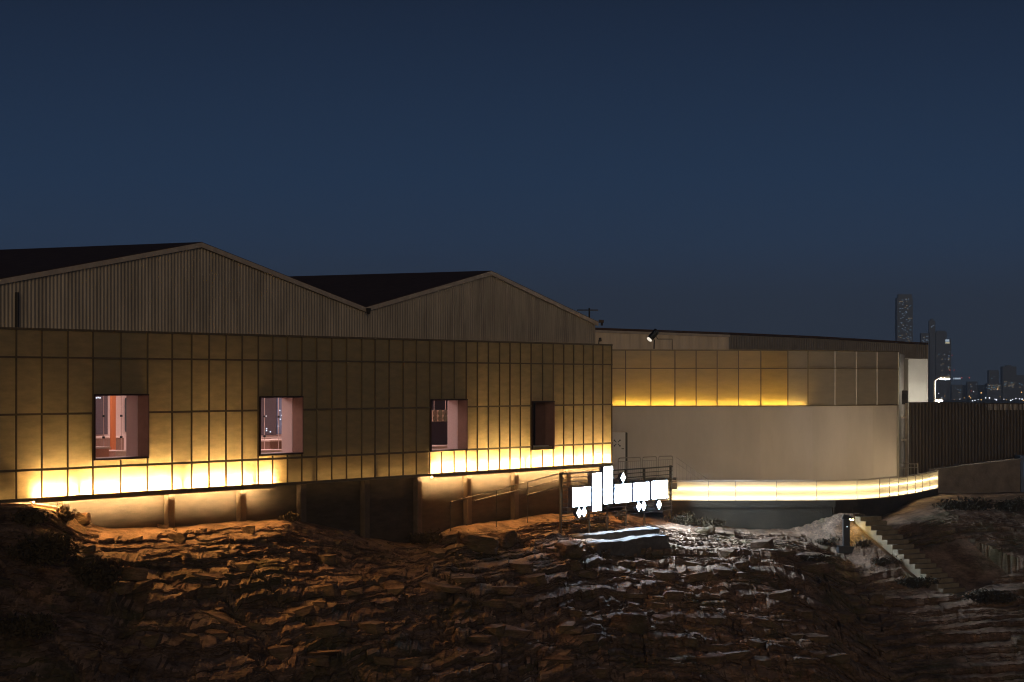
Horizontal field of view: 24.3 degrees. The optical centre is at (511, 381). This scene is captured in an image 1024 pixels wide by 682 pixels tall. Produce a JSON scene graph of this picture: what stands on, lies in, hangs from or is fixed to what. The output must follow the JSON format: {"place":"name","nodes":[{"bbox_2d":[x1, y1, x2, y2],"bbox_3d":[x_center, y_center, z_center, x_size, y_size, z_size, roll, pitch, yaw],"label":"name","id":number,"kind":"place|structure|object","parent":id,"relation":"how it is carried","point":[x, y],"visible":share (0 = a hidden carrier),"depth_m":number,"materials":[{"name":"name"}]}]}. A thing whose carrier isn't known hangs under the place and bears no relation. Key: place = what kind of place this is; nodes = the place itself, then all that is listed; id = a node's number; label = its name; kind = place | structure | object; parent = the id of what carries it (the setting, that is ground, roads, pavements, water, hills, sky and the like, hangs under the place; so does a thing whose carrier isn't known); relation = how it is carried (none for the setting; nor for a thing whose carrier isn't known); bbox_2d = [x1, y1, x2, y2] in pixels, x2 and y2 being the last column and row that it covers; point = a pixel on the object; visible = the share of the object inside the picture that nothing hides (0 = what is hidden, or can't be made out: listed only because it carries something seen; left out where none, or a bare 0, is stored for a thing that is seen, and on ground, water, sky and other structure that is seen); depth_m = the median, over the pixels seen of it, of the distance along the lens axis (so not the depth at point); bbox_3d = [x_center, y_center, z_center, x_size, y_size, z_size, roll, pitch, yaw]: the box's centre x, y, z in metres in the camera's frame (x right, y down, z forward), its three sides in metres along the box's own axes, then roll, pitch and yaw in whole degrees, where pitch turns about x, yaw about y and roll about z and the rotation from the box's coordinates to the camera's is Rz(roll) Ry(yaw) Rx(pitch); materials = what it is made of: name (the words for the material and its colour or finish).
{"place":"outdoors","nodes":[
{"label":"outdoors","id":0,"kind":"place"},
{"bbox_2d":[0,242,612,542],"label":"warehouse","id":1,"kind":"structure","parent":0,"point":[193,354],"depth_m":84.53,"materials":[{"name":"paint"}]},
{"bbox_2d":[96,396,107,434],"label":"far window","id":2,"kind":"structure","parent":1,"relation":"in","point":[99,402],"depth_m":85.62,"materials":[{"name":"grey"}]},
{"bbox_2d":[96,436,125,449],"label":"counter","id":3,"kind":"object","parent":1,"relation":"on","point":[99,440],"visible":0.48,"depth_m":83.46,"materials":[{"name":"brown wood"}]},
{"bbox_2d":[94,394,148,459],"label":"window","id":4,"kind":"structure","parent":1,"relation":"in","point":[137,405],"depth_m":77.18,"materials":[{"name":"pink"}]},
{"bbox_2d":[261,398,275,434],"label":"far window","id":5,"kind":"structure","parent":1,"relation":"in","point":[270,403],"depth_m":94.26,"materials":[{"name":"grey"}]},
{"bbox_2d":[261,439,281,448],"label":"counter","id":6,"kind":"object","parent":1,"relation":"on","point":[271,443],"visible":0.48,"depth_m":87.38,"materials":[{"name":"brown wood"}]},
{"bbox_2d":[276,398,281,433],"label":"far window","id":7,"kind":"structure","parent":1,"relation":"in","point":[280,399],"depth_m":94.82,"materials":[{"name":"grey glass"}]},
{"bbox_2d":[259,396,302,455],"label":"window","id":8,"kind":"structure","parent":1,"relation":"in","point":[292,406],"depth_m":84.46,"materials":[{"name":"pink"}]},
{"bbox_2d":[432,400,446,421],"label":"hanging board","id":9,"kind":"object","parent":1,"relation":"hanging from","point":[439,415],"visible":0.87,"depth_m":96.61,"materials":[{"name":"beige"}]},
{"bbox_2d":[432,400,446,444],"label":"far window","id":10,"kind":"structure","parent":1,"relation":"in","point":[439,429],"depth_m":104.98,"materials":[{"name":"grey"}]},
{"bbox_2d":[430,399,467,451],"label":"window","id":11,"kind":"structure","parent":1,"relation":"in","point":[457,409],"depth_m":93.92,"materials":[{"name":"pink"}]},
{"bbox_2d":[532,401,554,449],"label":"window","id":12,"kind":"structure","parent":1,"relation":"in","point":[544,410],"depth_m":99.83,"materials":[{"name":"black"}]},
{"bbox_2d":[0,492,1023,681],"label":"hillside","id":13,"kind":"structure","parent":0,"point":[932,635],"depth_m":84.67,"materials":[{"name":"stone"}]},
{"bbox_2d":[0,611,60,640],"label":"bush","id":14,"kind":"object","parent":13,"relation":"on","point":[33,625],"visible":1,"depth_m":64.76,"materials":[{"name":"green plant"}]},
{"bbox_2d":[11,509,52,526],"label":"bush","id":15,"kind":"object","parent":13,"relation":"on","point":[31,517],"visible":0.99,"depth_m":70.66,"materials":[{"name":"green plant"}]},
{"bbox_2d":[0,528,88,569],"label":"bush","id":16,"kind":"object","parent":13,"relation":"on","point":[41,550],"visible":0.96,"depth_m":69.10,"materials":[{"name":"green plant"}]},
{"bbox_2d":[53,504,79,522],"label":"bush","id":17,"kind":"object","parent":13,"relation":"on","point":[64,515],"visible":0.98,"depth_m":73.04,"materials":[{"name":"green plant"}]},
{"bbox_2d":[71,512,90,525],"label":"boulder","id":18,"kind":"object","parent":13,"relation":"on","point":[84,519],"visible":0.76,"depth_m":74.31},
{"bbox_2d":[62,555,126,591],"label":"bush","id":19,"kind":"object","parent":13,"relation":"on","point":[96,576],"visible":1,"depth_m":70.72,"materials":[{"name":"green plant"}]},
{"bbox_2d":[103,581,133,594],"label":"loose rock","id":20,"kind":"object","parent":13,"relation":"on","point":[124,587],"visible":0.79,"depth_m":71.27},
{"bbox_2d":[116,566,148,580],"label":"loose rock","id":21,"kind":"object","parent":13,"relation":"on","point":[134,574],"visible":0.63,"depth_m":72.61,"materials":[{"name":"stone"}]},
{"bbox_2d":[125,579,152,595],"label":"loose rock","id":22,"kind":"object","parent":13,"relation":"on","point":[140,586],"visible":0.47,"depth_m":72.09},
{"bbox_2d":[136,633,163,647],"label":"loose rock","id":23,"kind":"object","parent":13,"relation":"on","point":[152,641],"visible":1,"depth_m":69.43,"materials":[{"name":"stone"}]},
{"bbox_2d":[168,531,187,543],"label":"boulder","id":24,"kind":"object","parent":13,"relation":"on","point":[178,537],"visible":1,"depth_m":77.06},
{"bbox_2d":[191,572,224,579],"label":"loose rock","id":25,"kind":"object","parent":13,"relation":"on","point":[209,576],"visible":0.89,"depth_m":75.39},
{"bbox_2d":[204,629,227,639],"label":"loose rock","id":26,"kind":"object","parent":13,"relation":"on","point":[221,634],"visible":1,"depth_m":72.48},
{"bbox_2d":[202,610,236,624],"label":"loose rock","id":27,"kind":"object","parent":13,"relation":"on","point":[221,617],"visible":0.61,"depth_m":73.84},
{"bbox_2d":[233,562,254,570],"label":"loose rock","id":28,"kind":"object","parent":13,"relation":"on","point":[244,566],"visible":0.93,"depth_m":77.50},
{"bbox_2d":[241,622,273,630],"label":"loose rock","id":29,"kind":"object","parent":13,"relation":"on","point":[257,626],"visible":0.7,"depth_m":74.69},
{"bbox_2d":[266,645,292,659],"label":"loose rock","id":30,"kind":"object","parent":13,"relation":"on","point":[281,652],"visible":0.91,"depth_m":73.94,"materials":[{"name":"stone"}]},
{"bbox_2d":[277,511,299,521],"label":"bush","id":31,"kind":"object","parent":13,"relation":"on","point":[289,516],"visible":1,"depth_m":83.16,"materials":[{"name":"green plant"}]},
{"bbox_2d":[279,605,314,616],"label":"loose rock","id":32,"kind":"object","parent":13,"relation":"on","point":[303,610],"visible":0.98,"depth_m":76.56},
{"bbox_2d":[307,658,328,666],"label":"loose rock","id":33,"kind":"object","parent":13,"relation":"on","point":[320,662],"visible":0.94,"depth_m":73.91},
{"bbox_2d":[305,621,340,637],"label":"loose rock","id":34,"kind":"object","parent":13,"relation":"on","point":[327,629],"visible":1,"depth_m":75.81,"materials":[{"name":"stone"}]},
{"bbox_2d":[307,650,341,655],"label":"loose rock","id":35,"kind":"object","parent":13,"relation":"on","point":[323,652],"visible":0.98,"depth_m":74.58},
{"bbox_2d":[311,583,340,596],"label":"loose rock","id":36,"kind":"object","parent":13,"relation":"on","point":[331,590],"visible":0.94,"depth_m":79.25,"materials":[{"name":"stone"}]},
{"bbox_2d":[318,554,336,564],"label":"loose rock","id":37,"kind":"object","parent":13,"relation":"on","point":[328,559],"visible":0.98,"depth_m":82.38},
{"bbox_2d":[356,621,384,633],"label":"loose rock","id":38,"kind":"object","parent":13,"relation":"on","point":[373,627],"visible":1,"depth_m":77.80,"materials":[{"name":"stone"}]},
{"bbox_2d":[373,656,397,665],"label":"loose rock","id":39,"kind":"object","parent":13,"relation":"on","point":[385,661],"visible":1,"depth_m":75.80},
{"bbox_2d":[382,580,404,594],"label":"loose rock","id":40,"kind":"object","parent":13,"relation":"on","point":[393,587],"visible":1,"depth_m":82.42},
{"bbox_2d":[392,667,414,676],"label":"loose rock","id":41,"kind":"object","parent":13,"relation":"on","point":[406,671],"visible":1,"depth_m":75.59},
{"bbox_2d":[396,657,423,666],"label":"loose rock","id":42,"kind":"object","parent":13,"relation":"on","point":[415,661],"visible":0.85,"depth_m":76.37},
{"bbox_2d":[404,528,442,543],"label":"bush","id":43,"kind":"object","parent":13,"relation":"on","point":[431,537],"visible":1,"depth_m":90.49,"materials":[{"name":"green plant"}]},
{"bbox_2d":[418,581,465,592],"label":"loose rock","id":44,"kind":"object","parent":13,"relation":"on","point":[446,587],"visible":1,"depth_m":83.63,"materials":[{"name":"stone"}]},
{"bbox_2d":[439,529,459,543],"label":"boulder","id":45,"kind":"object","parent":13,"relation":"on","point":[450,536],"visible":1,"depth_m":90.59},
{"bbox_2d":[450,575,476,582],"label":"loose rock","id":46,"kind":"object","parent":13,"relation":"on","point":[461,579],"visible":1,"depth_m":85.05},
{"bbox_2d":[456,531,498,555],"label":"boulder","id":47,"kind":"object","parent":13,"relation":"on","point":[486,544],"visible":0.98,"depth_m":90.15,"materials":[{"name":"stone"}]},
{"bbox_2d":[468,634,492,642],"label":"loose rock","id":48,"kind":"object","parent":13,"relation":"on","point":[477,638],"visible":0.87,"depth_m":80.70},
{"bbox_2d":[473,652,495,662],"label":"loose rock","id":49,"kind":"object","parent":13,"relation":"on","point":[484,657],"visible":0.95,"depth_m":79.22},
{"bbox_2d":[481,598,507,607],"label":"loose rock","id":50,"kind":"object","parent":13,"relation":"on","point":[497,603],"visible":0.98,"depth_m":84.48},
{"bbox_2d":[483,624,505,635],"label":"loose rock","id":51,"kind":"object","parent":13,"relation":"on","point":[495,629],"visible":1,"depth_m":82.06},
{"bbox_2d":[487,530,517,548],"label":"boulder","id":52,"kind":"object","parent":13,"relation":"on","point":[506,540],"visible":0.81,"depth_m":91.71,"materials":[{"name":"stone"}]},
{"bbox_2d":[492,585,517,594],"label":"loose rock","id":53,"kind":"object","parent":13,"relation":"on","point":[507,590],"visible":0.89,"depth_m":85.59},
{"bbox_2d":[450,472,565,530],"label":"handrail","id":54,"kind":"object","parent":13,"relation":"on","point":[527,494],"visible":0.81,"depth_m":96.26,"materials":[{"name":"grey metal"}]},
{"bbox_2d":[496,623,531,637],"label":"loose rock","id":55,"kind":"object","parent":13,"relation":"on","point":[515,631],"visible":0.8,"depth_m":82.59,"materials":[{"name":"stone"}]},
{"bbox_2d":[502,595,525,608],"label":"loose rock","id":56,"kind":"object","parent":13,"relation":"on","point":[517,602],"visible":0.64,"depth_m":85.67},
{"bbox_2d":[509,560,532,573],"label":"loose rock","id":57,"kind":"object","parent":13,"relation":"on","point":[523,567],"visible":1,"depth_m":88.82,"materials":[{"name":"stone"}]},
{"bbox_2d":[519,572,546,585],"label":"loose rock","id":58,"kind":"object","parent":13,"relation":"on","point":[539,579],"visible":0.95,"depth_m":88.02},
{"bbox_2d":[541,654,573,663],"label":"loose rock","id":59,"kind":"object","parent":13,"relation":"on","point":[561,659],"visible":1,"depth_m":81.31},
{"bbox_2d":[556,621,576,633],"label":"loose rock","id":60,"kind":"object","parent":13,"relation":"on","point":[564,627],"visible":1,"depth_m":84.19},
{"bbox_2d":[554,540,583,557],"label":"boulder","id":61,"kind":"object","parent":13,"relation":"on","point":[571,548],"visible":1,"depth_m":92.90,"materials":[{"name":"stone"}]},
{"bbox_2d":[590,667,608,677],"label":"loose rock","id":62,"kind":"object","parent":13,"relation":"on","point":[601,672],"visible":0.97,"depth_m":81.61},
{"bbox_2d":[559,465,672,533],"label":"illuminated sign","id":63,"kind":"object","parent":13,"relation":"on","point":[598,491],"visible":0.93,"depth_m":99.12,"materials":[{"name":"grey metal"}]},
{"bbox_2d":[572,526,659,539],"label":"stone block","id":64,"kind":"structure","parent":13,"relation":"on","point":[618,534],"depth_m":97.34,"materials":[{"name":"stone"}]},
{"bbox_2d":[583,534,669,556],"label":"stone block","id":65,"kind":"structure","parent":13,"relation":"on","point":[629,545],"depth_m":95.92,"materials":[{"name":"stone"}]},
{"bbox_2d":[609,614,647,634],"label":"boulder","id":66,"kind":"object","parent":13,"relation":"on","point":[631,623],"visible":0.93,"depth_m":86.53,"materials":[{"name":"stone"}]},
{"bbox_2d":[652,571,675,580],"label":"loose rock","id":67,"kind":"object","parent":13,"relation":"on","point":[665,576],"visible":1,"depth_m":93.11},
{"bbox_2d":[662,590,684,598],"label":"loose rock","id":68,"kind":"object","parent":13,"relation":"on","point":[673,594],"visible":1,"depth_m":90.75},
{"bbox_2d":[661,511,698,525],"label":"bush","id":69,"kind":"object","parent":13,"relation":"on","point":[682,519],"visible":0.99,"depth_m":103.97,"materials":[{"name":"green plant"}]},
{"bbox_2d":[681,636,699,647],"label":"loose rock","id":70,"kind":"object","parent":13,"relation":"on","point":[688,641],"visible":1,"depth_m":86.32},
{"bbox_2d":[679,571,712,583],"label":"loose rock","id":71,"kind":"object","parent":13,"relation":"on","point":[694,578],"visible":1,"depth_m":93.22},
{"bbox_2d":[690,526,714,534],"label":"boulder","id":72,"kind":"object","parent":13,"relation":"on","point":[709,530],"visible":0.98,"depth_m":101.96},
{"bbox_2d":[695,516,725,527],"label":"bush","id":73,"kind":"object","parent":13,"relation":"on","point":[707,522],"visible":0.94,"depth_m":104.05,"materials":[{"name":"green plant"}]},
{"bbox_2d":[696,653,725,664],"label":"loose rock","id":74,"kind":"object","parent":13,"relation":"on","point":[712,658],"visible":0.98,"depth_m":84.92,"materials":[{"name":"stone"}]},
{"bbox_2d":[700,644,732,652],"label":"loose rock","id":75,"kind":"object","parent":13,"relation":"on","point":[723,648],"visible":0.81,"depth_m":86.53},
{"bbox_2d":[723,650,753,659],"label":"loose rock","id":76,"kind":"object","parent":13,"relation":"on","point":[734,655],"visible":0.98,"depth_m":85.33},
{"bbox_2d":[733,560,749,571],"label":"boulder","id":77,"kind":"object","parent":13,"relation":"on","point":[739,565],"visible":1,"depth_m":93.98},
{"bbox_2d":[750,655,770,666],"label":"loose rock","id":78,"kind":"object","parent":13,"relation":"on","point":[762,660],"visible":1,"depth_m":85.29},
{"bbox_2d":[595,328,927,512],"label":"exhibition hall","id":79,"kind":"structure","parent":13,"relation":"on","point":[727,406],"depth_m":113.15,"materials":[{"name":"concrete"}]},
{"bbox_2d":[611,431,627,477],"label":"entrance door","id":80,"kind":"structure","parent":79,"relation":"in","point":[620,444],"depth_m":110.60,"materials":[{"name":"white"}]},
{"bbox_2d":[750,538,773,549],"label":"loose rock","id":81,"kind":"object","parent":13,"relation":"on","point":[761,544],"visible":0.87,"depth_m":97.61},
{"bbox_2d":[753,617,781,628],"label":"loose rock","id":82,"kind":"object","parent":13,"relation":"on","point":[762,621],"visible":1,"depth_m":89.12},
{"bbox_2d":[602,477,937,528],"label":"terrace","id":83,"kind":"structure","parent":13,"relation":"on","point":[766,514],"depth_m":105.25,"materials":[{"name":"concrete"}]},
{"bbox_2d":[618,457,640,481],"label":"crowd barrier","id":84,"kind":"object","parent":83,"relation":"on","point":[628,467],"visible":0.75,"depth_m":105.43,"materials":[{"name":"beige"}]},
{"bbox_2d":[667,470,938,500],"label":"balustrade","id":85,"kind":"object","parent":83,"relation":"on","point":[844,489],"visible":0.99,"depth_m":105.12,"materials":[{"name":"beige"}]},
{"bbox_2d":[766,589,793,601],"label":"loose rock","id":86,"kind":"object","parent":13,"relation":"on","point":[785,595],"visible":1,"depth_m":91.06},
{"bbox_2d":[795,608,814,619],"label":"loose rock","id":87,"kind":"object","parent":13,"relation":"on","point":[806,613],"visible":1,"depth_m":90.01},
{"bbox_2d":[803,633,830,642],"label":"loose rock","id":88,"kind":"object","parent":13,"relation":"on","point":[816,637],"visible":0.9,"depth_m":88.11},
{"bbox_2d":[823,653,849,663],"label":"loose rock","id":89,"kind":"object","parent":13,"relation":"on","point":[837,658],"visible":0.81,"depth_m":86.19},
{"bbox_2d":[836,514,854,552],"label":"bollard light","id":90,"kind":"object","parent":13,"relation":"on","point":[845,547],"visible":1,"depth_m":99.86,"materials":[{"name":"black plastic"}]},
{"bbox_2d":[870,554,901,566],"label":"bush","id":91,"kind":"object","parent":13,"relation":"on","point":[880,562],"visible":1,"depth_m":98.34,"materials":[{"name":"green plant"}]},
{"bbox_2d":[855,516,965,596],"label":"stone stairs","id":92,"kind":"structure","parent":13,"relation":"on","point":[886,537],"depth_m":98.71,"materials":[{"name":"stone"}]},
{"bbox_2d":[894,575,940,588],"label":"bush","id":93,"kind":"object","parent":13,"relation":"on","point":[920,582],"visible":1,"depth_m":96.86,"materials":[{"name":"green plant"}]},
{"bbox_2d":[908,402,1023,475],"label":"corrugated fence","id":94,"kind":"object","parent":13,"relation":"on","point":[943,434],"visible":0.72,"depth_m":122.57,"materials":[{"name":"metal"}]},
{"bbox_2d":[930,496,1001,510],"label":"bush","id":95,"kind":"object","parent":13,"relation":"on","point":[969,504],"visible":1,"depth_m":103.29,"materials":[{"name":"green plant"}]},
{"bbox_2d":[929,458,1020,493],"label":"retaining wall","id":96,"kind":"structure","parent":13,"relation":"on","point":[997,476],"depth_m":120.08,"materials":[{"name":"concrete"}]},
{"bbox_2d":[957,588,1019,605],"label":"bush","id":97,"kind":"object","parent":13,"relation":"on","point":[987,596],"visible":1,"depth_m":94.00,"materials":[{"name":"green plant"}]},
{"bbox_2d":[992,496,1023,511],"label":"bush","id":98,"kind":"object","parent":13,"relation":"on","point":[1016,505],"visible":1,"depth_m":102.96,"materials":[{"name":"green plant"}]},
{"bbox_2d":[1015,455,1023,491],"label":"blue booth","id":99,"kind":"object","parent":13,"relation":"on","point":[1021,457],"visible":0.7,"depth_m":121.60,"materials":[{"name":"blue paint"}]},
{"bbox_2d":[0,0,1023,384],"label":"sky","id":100,"kind":"structure","parent":0,"point":[781,167],"materials":[{"name":"blue"}]},
{"bbox_2d":[895,294,912,341],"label":"skyscraper","id":101,"kind":"structure","parent":0,"point":[903,317],"depth_m":2600.00,"materials":[{"name":"grey"}]},
{"bbox_2d":[935,331,949,399],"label":"skyscraper","id":102,"kind":"structure","parent":0,"point":[941,341],"depth_m":2600.00,"materials":[{"name":"grey"}]},
{"bbox_2d":[947,339,950,398],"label":"skyscraper","id":103,"kind":"structure","parent":0,"point":[948,367],"depth_m":2660.00,"materials":[{"name":"grey"}]},
{"bbox_2d":[928,385,1023,403],"bbox_3d":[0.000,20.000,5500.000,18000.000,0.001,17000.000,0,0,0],"label":"ground","id":104,"kind":"structure","parent":0,"point":[981,388],"depth_m":2503.72,"materials":[{"name":"soil"}]},
{"bbox_2d":[920,333,929,399],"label":"skyscraper","id":105,"kind":"structure","parent":104,"relation":"on","point":[924,338],"depth_m":2600.00,"materials":[{"name":"grey"}]},
{"bbox_2d":[928,319,934,399],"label":"skyscraper","id":106,"kind":"structure","parent":104,"relation":"on","point":[931,327],"depth_m":2600.00,"materials":[{"name":"grey"}]},
{"bbox_2d":[950,378,961,399],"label":"office block","id":107,"kind":"structure","parent":104,"relation":"on","point":[955,392],"depth_m":2600.00,"materials":[{"name":"grey"}]},
{"bbox_2d":[966,382,977,397],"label":"office block","id":108,"kind":"structure","parent":104,"relation":"on","point":[971,387],"depth_m":2800.00,"materials":[{"name":"grey"}]},
{"bbox_2d":[985,383,1000,399],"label":"office block","id":109,"kind":"structure","parent":104,"relation":"on","point":[991,390],"depth_m":2600.00,"materials":[{"name":"grey"}]},
{"bbox_2d":[1000,365,1015,399],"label":"office block","id":110,"kind":"structure","parent":104,"relation":"on","point":[1008,380],"depth_m":2600.00,"materials":[{"name":"blue"}]},
{"bbox_2d":[1016,375,1023,398],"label":"office block","id":111,"kind":"structure","parent":104,"relation":"on","point":[1019,384],"depth_m":2700.00,"materials":[{"name":"blue"}]},
{"bbox_2d":[987,370,998,382],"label":"office block","id":112,"kind":"structure","parent":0,"point":[992,376],"depth_m":2900.00,"materials":[{"name":"blue"}]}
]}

